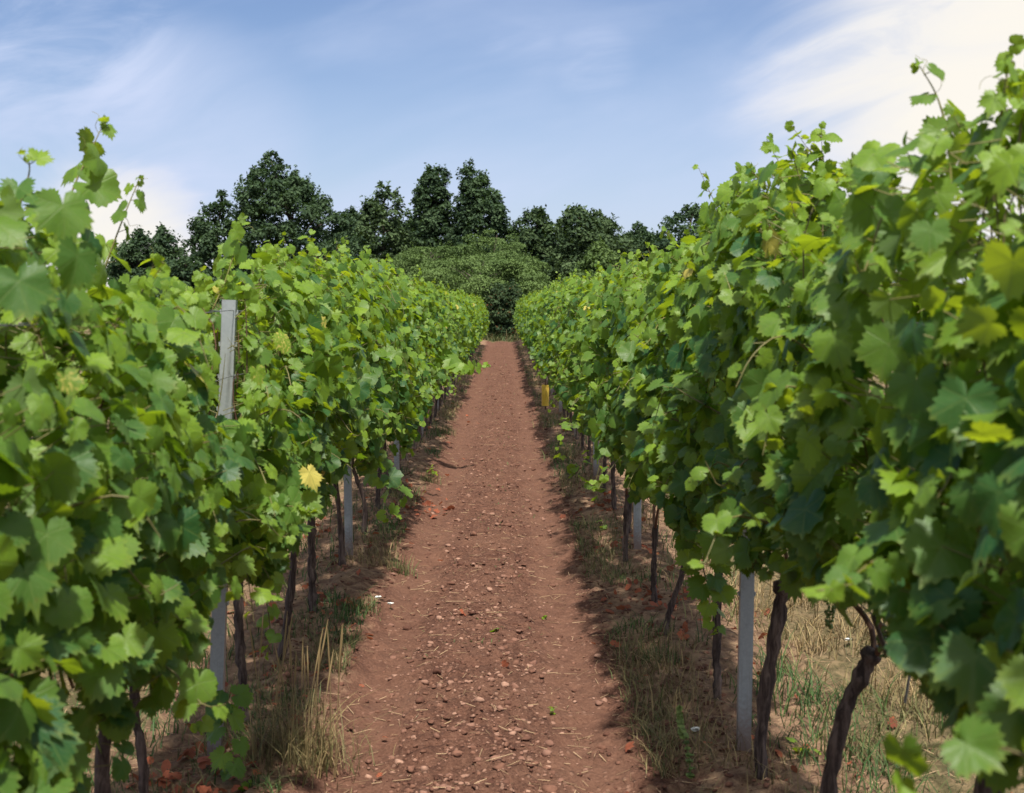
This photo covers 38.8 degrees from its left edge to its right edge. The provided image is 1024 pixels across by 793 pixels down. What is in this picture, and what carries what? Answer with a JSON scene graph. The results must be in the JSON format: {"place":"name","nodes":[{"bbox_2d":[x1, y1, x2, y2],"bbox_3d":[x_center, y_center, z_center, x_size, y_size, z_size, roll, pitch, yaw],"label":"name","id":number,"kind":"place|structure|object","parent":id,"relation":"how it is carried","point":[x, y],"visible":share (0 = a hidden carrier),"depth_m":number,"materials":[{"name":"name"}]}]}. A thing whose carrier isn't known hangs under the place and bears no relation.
{"place":"outdoors","nodes":[
{"label":"outdoors","id":0,"kind":"place"},
{"bbox_2d":[308,341,654,792],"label":"path","id":1,"kind":"structure","parent":0,"point":[600,719],"depth_m":6.87,"materials":[{"name":"red soil"}]},
{"bbox_2d":[377,550,421,577],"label":"grass tuft","id":2,"kind":"object","parent":1,"relation":"on","point":[405,568],"visible":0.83,"depth_m":8.66,"materials":[{"name":"plant"}]},
{"bbox_2d":[167,360,789,792],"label":"earth clods","id":3,"kind":"object","parent":1,"relation":"on","point":[475,746],"visible":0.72,"depth_m":6.10,"materials":[{"name":"soil"}]},
{"bbox_2d":[267,358,701,792],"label":"pebbles","id":4,"kind":"object","parent":1,"relation":"on","point":[547,752],"visible":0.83,"depth_m":6.08,"materials":[{"name":"stone"}]},
{"bbox_2d":[126,369,1011,792],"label":"fallen leaves","id":5,"kind":"object","parent":1,"relation":"on","point":[190,753],"visible":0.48,"depth_m":6.68,"materials":[{"name":"brown plant"}]},
{"bbox_2d":[0,0,1023,291],"label":"sky","id":6,"kind":"structure","parent":0,"point":[609,106],"materials":[{"name":"blue"}]},
{"bbox_2d":[6,321,1023,792],"bbox_3d":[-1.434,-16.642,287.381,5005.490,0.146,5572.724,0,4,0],"label":"ground","id":7,"kind":"structure","parent":0,"point":[172,745],"depth_m":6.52,"materials":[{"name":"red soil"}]},
{"bbox_2d":[0,261,76,792],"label":"grapevine","id":8,"kind":"object","parent":7,"relation":"on","point":[28,291],"visible":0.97,"depth_m":2.05,"materials":[{"name":"green plant"}]},
{"bbox_2d":[0,147,229,792],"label":"grapevine","id":9,"kind":"object","parent":7,"relation":"on","point":[80,586],"visible":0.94,"depth_m":2.49,"materials":[{"name":"green plant"}]},
{"bbox_2d":[106,225,163,297],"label":"tree","id":10,"kind":"object","parent":7,"relation":"on","point":[133,247],"visible":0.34,"depth_m":86.84,"materials":[{"name":"green plant"}]},
{"bbox_2d":[0,111,279,792],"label":"grapevine","id":11,"kind":"object","parent":7,"relation":"on","point":[215,465],"visible":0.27,"depth_m":3.29,"materials":[{"name":"green plant"}]},
{"bbox_2d":[148,222,183,267],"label":"tree","id":12,"kind":"object","parent":7,"relation":"on","point":[165,242],"visible":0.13,"depth_m":88.98,"materials":[{"name":"green plant"}]},
{"bbox_2d":[39,175,324,792],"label":"grapevine","id":13,"kind":"object","parent":7,"relation":"on","point":[284,502],"visible":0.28,"depth_m":4.15,"materials":[{"name":"green plant"}]},
{"bbox_2d":[157,252,214,304],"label":"tree","id":14,"kind":"object","parent":7,"relation":"on","point":[187,266],"visible":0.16,"depth_m":79.03,"materials":[{"name":"green plant"}]},
{"bbox_2d":[175,189,244,304],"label":"tree","id":15,"kind":"object","parent":7,"relation":"on","point":[207,240],"visible":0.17,"depth_m":82.76,"materials":[{"name":"green plant"}]},
{"bbox_2d":[207,300,238,760],"bbox_3d":[-0.990,0.582,4.943,0.061,1.819,0.180,2,4,27],"label":"trellis post","id":16,"kind":"object","parent":7,"relation":"on","point":[219,612],"visible":0.37,"depth_m":4.93,"materials":[{"name":"metal"}]},
{"bbox_2d":[0,310,247,326],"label":"trellis wire","id":17,"kind":"object","parent":16,"relation":"attached to","point":[104,320],"visible":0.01,"depth_m":2.80,"materials":[{"name":"metal"}]},
{"bbox_2d":[180,212,354,791],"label":"grapevine","id":18,"kind":"object","parent":7,"relation":"on","point":[316,390],"visible":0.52,"depth_m":5.18,"materials":[{"name":"green plant"}]},
{"bbox_2d":[212,217,371,660],"bbox_3d":[-0.985,0.266,6.268,0.796,2.031,1.206,0,4,0],"label":"grapevine","id":19,"kind":"object","parent":7,"relation":"on","point":[347,410],"visible":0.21,"depth_m":6.18,"materials":[{"name":"green plant"}]},
{"bbox_2d":[192,609,395,791],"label":"grass tuft","id":20,"kind":"object","parent":7,"relation":"on","point":[301,745],"visible":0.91,"depth_m":5.00,"materials":[{"name":"plant"}]},
{"bbox_2d":[223,148,370,319],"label":"tree","id":21,"kind":"object","parent":7,"relation":"on","point":[275,193],"visible":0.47,"depth_m":80.11,"materials":[{"name":"green plant"}]},
{"bbox_2d":[239,238,400,611],"bbox_3d":[-0.980,0.190,7.309,0.865,1.984,1.306,0,4,0],"label":"grapevine","id":22,"kind":"object","parent":7,"relation":"on","point":[375,412],"visible":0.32,"depth_m":7.23,"materials":[{"name":"green plant"}]},
{"bbox_2d":[344,460,352,555],"bbox_3d":[-1.006,0.313,8.874,0.049,1.820,0.033,-1,0,0],"label":"trellis post","id":23,"kind":"object","parent":7,"relation":"on","point":[348,515],"visible":0.3,"depth_m":8.86,"materials":[{"name":"metal"}]},
{"bbox_2d":[282,244,415,565],"bbox_3d":[-0.989,0.070,8.338,0.874,1.942,1.720,0,4,0],"label":"grapevine","id":24,"kind":"object","parent":7,"relation":"on","point":[393,357],"visible":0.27,"depth_m":8.49,"materials":[{"name":"green plant"}]},
{"bbox_2d":[340,205,373,256],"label":"tree","id":25,"kind":"object","parent":7,"relation":"on","point":[351,212],"visible":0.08,"depth_m":91.94,"materials":[{"name":"green plant"}]},
{"bbox_2d":[339,593,382,620],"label":"grass tuft","id":26,"kind":"object","parent":7,"relation":"on","point":[362,605],"visible":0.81,"depth_m":7.39,"materials":[{"name":"plant"}]},
{"bbox_2d":[327,219,406,261],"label":"tree","id":27,"kind":"object","parent":7,"relation":"on","point":[375,235],"visible":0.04,"depth_m":95.42,"materials":[{"name":"green plant"}]},
{"bbox_2d":[338,236,428,533],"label":"grapevine","id":28,"kind":"object","parent":7,"relation":"on","point":[408,409],"visible":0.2,"depth_m":9.65,"materials":[{"name":"green plant"}]},
{"bbox_2d":[353,180,414,273],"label":"tree","id":29,"kind":"object","parent":7,"relation":"on","point":[380,212],"visible":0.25,"depth_m":88.75,"materials":[{"name":"green plant"}]},
{"bbox_2d":[353,253,437,508],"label":"grapevine","id":30,"kind":"object","parent":7,"relation":"on","point":[402,287],"visible":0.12,"depth_m":10.75,"materials":[{"name":"green plant"}]},
{"bbox_2d":[394,440,399,469],"bbox_3d":[-1.026,0.067,12.886,0.048,1.820,0.033,0,0,0],"label":"trellis post","id":31,"kind":"object","parent":7,"relation":"on","point":[397,462],"visible":0.12,"depth_m":12.87,"materials":[{"name":"metal"}]},
{"bbox_2d":[367,273,443,492],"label":"grapevine","id":32,"kind":"object","parent":7,"relation":"on","point":[417,311],"visible":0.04,"depth_m":12.33,"materials":[{"name":"green plant"}]},
{"bbox_2d":[395,269,446,470],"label":"grapevine","id":33,"kind":"object","parent":7,"relation":"on","point":[418,291],"visible":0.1,"depth_m":13.41,"materials":[{"name":"green plant"}]},
{"bbox_2d":[387,237,469,291],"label":"bush","id":34,"kind":"object","parent":7,"relation":"on","point":[412,258],"visible":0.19,"depth_m":74.75,"materials":[{"name":"green plant"}]},
{"bbox_2d":[417,467,445,484],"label":"grass tuft","id":35,"kind":"object","parent":7,"relation":"on","point":[424,478],"visible":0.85,"depth_m":12.98,"materials":[{"name":"plant"}]},
{"bbox_2d":[409,278,457,439],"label":"grapevine","id":36,"kind":"object","parent":7,"relation":"on","point":[447,311],"visible":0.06,"depth_m":16.71,"materials":[{"name":"green plant"}]},
{"bbox_2d":[407,162,461,274],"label":"tree","id":37,"kind":"object","parent":7,"relation":"on","point":[431,221],"visible":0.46,"depth_m":84.72,"materials":[{"name":"green plant"}]},
{"bbox_2d":[412,276,458,448],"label":"grapevine","id":38,"kind":"object","parent":7,"relation":"on","point":[447,342],"visible":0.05,"depth_m":15.19,"materials":[{"name":"green plant"}]},
{"bbox_2d":[387,264,490,460],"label":"grapevine","id":39,"kind":"object","parent":7,"relation":"on","point":[451,361],"visible":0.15,"depth_m":13.99,"materials":[{"name":"green plant"}]},
{"bbox_2d":[421,281,458,430],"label":"grapevine","id":40,"kind":"object","parent":7,"relation":"on","point":[453,349],"visible":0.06,"depth_m":17.66,"materials":[{"name":"green plant"}]},
{"bbox_2d":[424,286,464,423],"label":"grapevine","id":41,"kind":"object","parent":7,"relation":"on","point":[452,345],"visible":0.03,"depth_m":19.09,"materials":[{"name":"green plant"}]},
{"bbox_2d":[432,416,457,435],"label":"grass tuft","id":42,"kind":"object","parent":7,"relation":"on","point":[453,431],"visible":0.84,"depth_m":17.56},
{"bbox_2d":[433,281,463,417],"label":"grapevine","id":43,"kind":"object","parent":7,"relation":"on","point":[443,293],"visible":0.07,"depth_m":19.84,"materials":[{"name":"green plant"}]},
{"bbox_2d":[434,287,473,399],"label":"grapevine","id":44,"kind":"object","parent":7,"relation":"on","point":[464,321],"visible":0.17,"depth_m":23.17,"materials":[{"name":"green plant"}]},
{"bbox_2d":[438,289,469,405],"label":"grapevine","id":45,"kind":"object","parent":7,"relation":"on","point":[460,344],"visible":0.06,"depth_m":22.00,"materials":[{"name":"green plant"}]},
{"bbox_2d":[439,281,469,410],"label":"grapevine","id":46,"kind":"object","parent":7,"relation":"on","point":[453,308],"visible":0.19,"depth_m":20.87,"materials":[{"name":"green plant"}]},
{"bbox_2d":[447,283,471,361],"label":"grapevine","id":47,"kind":"object","parent":7,"relation":"on","point":[467,315],"visible":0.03,"depth_m":25.72,"materials":[{"name":"green plant"}]},
{"bbox_2d":[447,298,473,395],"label":"grapevine","id":48,"kind":"object","parent":7,"relation":"on","point":[466,358],"visible":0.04,"depth_m":24.17,"materials":[{"name":"green plant"}]},
{"bbox_2d":[450,289,475,384],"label":"grapevine","id":49,"kind":"object","parent":7,"relation":"on","point":[459,300],"visible":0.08,"depth_m":26.57,"materials":[{"name":"green plant"}]},
{"bbox_2d":[450,289,478,348],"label":"grapevine","id":50,"kind":"object","parent":7,"relation":"on","point":[467,299],"visible":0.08,"depth_m":29.10,"materials":[{"name":"plant"}]},
{"bbox_2d":[452,294,478,383],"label":"grapevine","id":51,"kind":"object","parent":7,"relation":"on","point":[467,306],"visible":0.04,"depth_m":27.98,"materials":[{"name":"green plant"}]},
{"bbox_2d":[459,288,478,373],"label":"grapevine","id":52,"kind":"object","parent":7,"relation":"on","point":[474,314],"visible":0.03,"depth_m":30.92,"materials":[{"name":"plant"}]},
{"bbox_2d":[456,293,481,347],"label":"grapevine","id":53,"kind":"object","parent":7,"relation":"on","point":[478,328],"visible":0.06,"depth_m":33.15,"materials":[{"name":"plant"}]},
{"bbox_2d":[463,290,478,344],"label":"grapevine","id":54,"kind":"object","parent":7,"relation":"on","point":[473,309],"visible":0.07,"depth_m":31.86,"materials":[{"name":"plant"}]},
{"bbox_2d":[466,293,484,341],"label":"grapevine","id":55,"kind":"object","parent":7,"relation":"on","point":[479,316],"visible":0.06,"depth_m":35.43,"materials":[{"name":"plant"}]},
{"bbox_2d":[448,158,512,283],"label":"tree","id":56,"kind":"object","parent":7,"relation":"on","point":[477,199],"visible":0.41,"depth_m":83.72,"materials":[{"name":"green plant"}]},
{"bbox_2d":[406,247,559,335],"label":"bush","id":57,"kind":"object","parent":7,"relation":"on","point":[524,275],"visible":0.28,"depth_m":67.21,"materials":[{"name":"green plant"}]},
{"bbox_2d":[433,228,551,290],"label":"bush","id":58,"kind":"object","parent":7,"relation":"on","point":[474,246],"visible":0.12,"depth_m":73.80,"materials":[{"name":"green plant"}]},
{"bbox_2d":[482,279,524,339],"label":"bush","id":59,"kind":"object","parent":7,"relation":"on","point":[500,308],"visible":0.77,"depth_m":64.70,"materials":[{"name":"green plant"}]},
{"bbox_2d":[516,292,531,328],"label":"grapevine","id":60,"kind":"object","parent":7,"relation":"on","point":[519,316],"visible":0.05,"depth_m":42.57,"materials":[{"name":"plant"}]},
{"bbox_2d":[497,204,559,287],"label":"tree","id":61,"kind":"object","parent":7,"relation":"on","point":[537,218],"visible":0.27,"depth_m":82.91,"materials":[{"name":"green plant"}]},
{"bbox_2d":[518,290,538,336],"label":"grapevine","id":62,"kind":"object","parent":7,"relation":"on","point":[521,323],"visible":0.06,"depth_m":34.21,"materials":[{"name":"plant"}]},
{"bbox_2d":[522,301,547,384],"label":"grapevine","id":63,"kind":"object","parent":7,"relation":"on","point":[525,329],"visible":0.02,"depth_m":27.46,"materials":[{"name":"green plant"}]},
{"bbox_2d":[522,284,549,352],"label":"grapevine","id":64,"kind":"object","parent":7,"relation":"on","point":[528,314],"visible":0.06,"depth_m":29.65,"materials":[{"name":"plant"}]},
{"bbox_2d":[527,286,550,391],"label":"grapevine","id":65,"kind":"object","parent":7,"relation":"on","point":[530,331],"visible":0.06,"depth_m":25.38,"materials":[{"name":"green plant"}]},
{"bbox_2d":[525,283,558,376],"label":"grapevine","id":66,"kind":"object","parent":7,"relation":"on","point":[527,341],"visible":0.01,"depth_m":26.62,"materials":[{"name":"green plant"}]},
{"bbox_2d":[530,279,557,394],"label":"grapevine","id":67,"kind":"object","parent":7,"relation":"on","point":[541,295],"visible":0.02,"depth_m":24.43,"materials":[{"name":"green plant"}]},
{"bbox_2d":[542,379,548,409],"bbox_3d":[0.502,-0.080,21.887,0.112,0.691,0.112,0,4,0],"label":"grow tube","id":68,"kind":"object","parent":7,"relation":"on","point":[545,395],"visible":0.81,"depth_m":21.85,"materials":[{"name":"yellow plastic"}]},
{"bbox_2d":[528,285,564,403],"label":"grapevine","id":69,"kind":"object","parent":7,"relation":"on","point":[537,319],"visible":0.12,"depth_m":22.23,"materials":[{"name":"green plant"}]},
{"bbox_2d":[531,288,562,408],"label":"grapevine","id":70,"kind":"object","parent":7,"relation":"on","point":[545,297],"visible":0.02,"depth_m":21.12,"materials":[{"name":"green plant"}]},
{"bbox_2d":[532,414,567,427],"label":"grass tuft","id":71,"kind":"object","parent":7,"relation":"on","point":[551,423],"visible":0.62,"depth_m":18.57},
{"bbox_2d":[535,278,565,416],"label":"grapevine","id":72,"kind":"object","parent":7,"relation":"on","point":[537,351],"visible":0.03,"depth_m":19.82,"materials":[{"name":"green plant"}]},
{"bbox_2d":[537,271,569,418],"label":"grapevine","id":73,"kind":"object","parent":7,"relation":"on","point":[549,310],"visible":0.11,"depth_m":18.35,"materials":[{"name":"green plant"}]},
{"bbox_2d":[534,219,585,262],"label":"tree","id":74,"kind":"object","parent":7,"relation":"on","point":[552,223],"visible":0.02,"depth_m":92.65,"materials":[{"name":"green plant"}]},
{"bbox_2d":[537,275,584,439],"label":"grapevine","id":75,"kind":"object","parent":7,"relation":"on","point":[545,367],"visible":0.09,"depth_m":16.86,"materials":[{"name":"green plant"}]},
{"bbox_2d":[535,273,588,431],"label":"grapevine","id":76,"kind":"object","parent":7,"relation":"on","point":[548,327],"visible":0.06,"depth_m":17.46,"materials":[{"name":"green plant"}]},
{"bbox_2d":[540,438,583,462],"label":"grass tuft","id":77,"kind":"object","parent":7,"relation":"on","point":[570,451],"visible":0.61,"depth_m":14.87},
{"bbox_2d":[540,268,586,448],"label":"grapevine","id":78,"kind":"object","parent":7,"relation":"on","point":[554,323],"visible":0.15,"depth_m":15.36,"materials":[{"name":"green plant"}]},
{"bbox_2d":[553,450,590,481],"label":"seedling","id":79,"kind":"object","parent":7,"relation":"on","point":[572,469],"visible":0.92,"depth_m":12.71,"materials":[{"name":"green plant"}]},
{"bbox_2d":[547,269,599,461],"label":"grapevine","id":80,"kind":"object","parent":7,"relation":"on","point":[554,346],"visible":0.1,"depth_m":14.35,"materials":[{"name":"green plant"}]},
{"bbox_2d":[547,266,605,412],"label":"grapevine","id":81,"kind":"object","parent":7,"relation":"on","point":[576,300],"visible":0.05,"depth_m":13.33,"materials":[{"name":"green plant"}]},
{"bbox_2d":[558,265,594,283],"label":"bush","id":82,"kind":"object","parent":7,"relation":"on","point":[591,276],"visible":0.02,"depth_m":71.54,"materials":[{"name":"green plant"}]},
{"bbox_2d":[550,261,606,492],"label":"grapevine","id":83,"kind":"object","parent":7,"relation":"on","point":[587,285],"visible":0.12,"depth_m":11.97,"materials":[{"name":"green plant"}]},
{"bbox_2d":[543,202,645,286],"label":"tree","id":84,"kind":"object","parent":7,"relation":"on","point":[581,235],"visible":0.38,"depth_m":81.33,"materials":[{"name":"green plant"}]},
{"bbox_2d":[584,480,605,500],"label":"seedling","id":85,"kind":"object","parent":7,"relation":"on","point":[589,487],"visible":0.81,"depth_m":11.33,"materials":[{"name":"green plant"}]},
{"bbox_2d":[593,441,598,476],"bbox_3d":[0.746,0.052,12.995,0.047,1.820,0.032,-1,0,0],"label":"trellis post","id":86,"kind":"object","parent":7,"relation":"on","point":[595,468],"visible":0.08,"depth_m":12.98,"materials":[{"name":"metal"}]},
{"bbox_2d":[572,234,620,280],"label":"tree","id":87,"kind":"object","parent":7,"relation":"on","point":[602,254],"visible":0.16,"depth_m":73.13,"materials":[{"name":"green plant"}]},
{"bbox_2d":[554,268,641,510],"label":"grapevine","id":88,"kind":"object","parent":7,"relation":"on","point":[576,339],"visible":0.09,"depth_m":10.79,"materials":[{"name":"green plant"}]},
{"bbox_2d":[555,250,642,532],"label":"grapevine","id":89,"kind":"object","parent":7,"relation":"on","point":[581,390],"visible":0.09,"depth_m":9.78,"materials":[{"name":"green plant"}]},
{"bbox_2d":[562,242,657,561],"bbox_3d":[0.744,0.108,8.512,0.873,2.003,1.557,0,4,0],"label":"grapevine","id":90,"kind":"object","parent":7,"relation":"on","point":[589,344],"visible":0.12,"depth_m":8.27,"materials":[{"name":"green plant"}]},
{"bbox_2d":[619,221,652,257],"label":"tree","id":91,"kind":"object","parent":7,"relation":"on","point":[639,227],"visible":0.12,"depth_m":91.23,"materials":[{"name":"green plant"}]},
{"bbox_2d":[633,500,640,549],"bbox_3d":[0.784,0.294,9.083,0.047,1.820,0.034,0,0,0],"label":"trellis post","id":92,"kind":"object","parent":7,"relation":"on","point":[637,526],"visible":0.17,"depth_m":9.07,"materials":[{"name":"metal"}]},
{"bbox_2d":[581,242,695,602],"bbox_3d":[0.782,0.177,7.675,0.829,1.950,1.686,0,4,0],"label":"grapevine","id":93,"kind":"object","parent":7,"relation":"on","point":[615,337],"visible":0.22,"depth_m":7.54,"materials":[{"name":"green plant"}]},
{"bbox_2d":[613,634,689,667],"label":"grass tuft","id":94,"kind":"object","parent":7,"relation":"on","point":[662,649],"visible":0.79,"depth_m":6.38,"materials":[{"name":"plant"}]},
{"bbox_2d":[594,222,724,635],"bbox_3d":[0.778,0.211,6.550,0.793,2.038,1.305,0,4,0],"label":"grapevine","id":95,"kind":"object","parent":7,"relation":"on","point":[613,428],"visible":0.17,"depth_m":6.72,"materials":[{"name":"green plant"}]},
{"bbox_2d":[636,202,699,263],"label":"tree","id":96,"kind":"object","parent":7,"relation":"on","point":[691,213],"visible":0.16,"depth_m":82.91,"materials":[{"name":"green plant"}]},
{"bbox_2d":[676,705,694,777],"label":"weed plant","id":97,"kind":"object","parent":7,"relation":"on","point":[683,733],"visible":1,"depth_m":4.83,"materials":[{"name":"plant"}]},
{"bbox_2d":[619,202,789,699],"bbox_3d":[0.829,0.299,5.658,0.792,2.031,1.296,0,4,0],"label":"grapevine","id":98,"kind":"object","parent":7,"relation":"on","point":[662,330],"visible":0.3,"depth_m":5.54,"materials":[{"name":"green plant"}]},
{"bbox_2d":[736,529,755,751],"bbox_3d":[0.816,0.564,5.042,0.063,1.820,0.034,1,0,0],"label":"trellis post","id":99,"kind":"object","parent":7,"relation":"on","point":[746,593],"visible":0.2,"depth_m":5.03,"materials":[{"name":"metal"}]},
{"bbox_2d":[641,133,887,779],"bbox_3d":[0.834,0.287,4.582,0.802,2.156,1.399,0,4,0],"label":"grapevine","id":100,"kind":"object","parent":7,"relation":"on","point":[710,323],"visible":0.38,"depth_m":4.65,"materials":[{"name":"green plant"}]},
{"bbox_2d":[784,731,826,758],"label":"seedling","id":101,"kind":"object","parent":7,"relation":"on","point":[790,739],"visible":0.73,"depth_m":5.09,"materials":[{"name":"green plant"}]},
{"bbox_2d":[687,120,1023,792],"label":"grapevine","id":102,"kind":"object","parent":7,"relation":"on","point":[766,280],"visible":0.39,"depth_m":3.54,"materials":[{"name":"green plant"}]},
{"bbox_2d":[875,645,910,702],"bbox_3d":[0.905,0.659,3.454,0.086,0.142,0.006,0,4,0],"label":"wire tie","id":103,"kind":"object","parent":102,"relation":"attached to","point":[907,686],"visible":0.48,"depth_m":3.45,"materials":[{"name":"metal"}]},
{"bbox_2d":[742,34,1023,792],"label":"grapevine","id":104,"kind":"object","parent":7,"relation":"on","point":[848,557],"visible":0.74,"depth_m":2.35,"materials":[{"name":"green plant"}]},
{"bbox_2d":[882,164,1023,792],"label":"grapevine","id":105,"kind":"object","parent":7,"relation":"on","point":[987,679],"visible":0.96,"depth_m":1.85,"materials":[{"name":"green plant"}]},
{"bbox_2d":[57,360,1012,792],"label":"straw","id":106,"kind":"object","parent":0,"point":[543,668],"visible":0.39,"depth_m":6.03,"materials":[{"name":"plant"}]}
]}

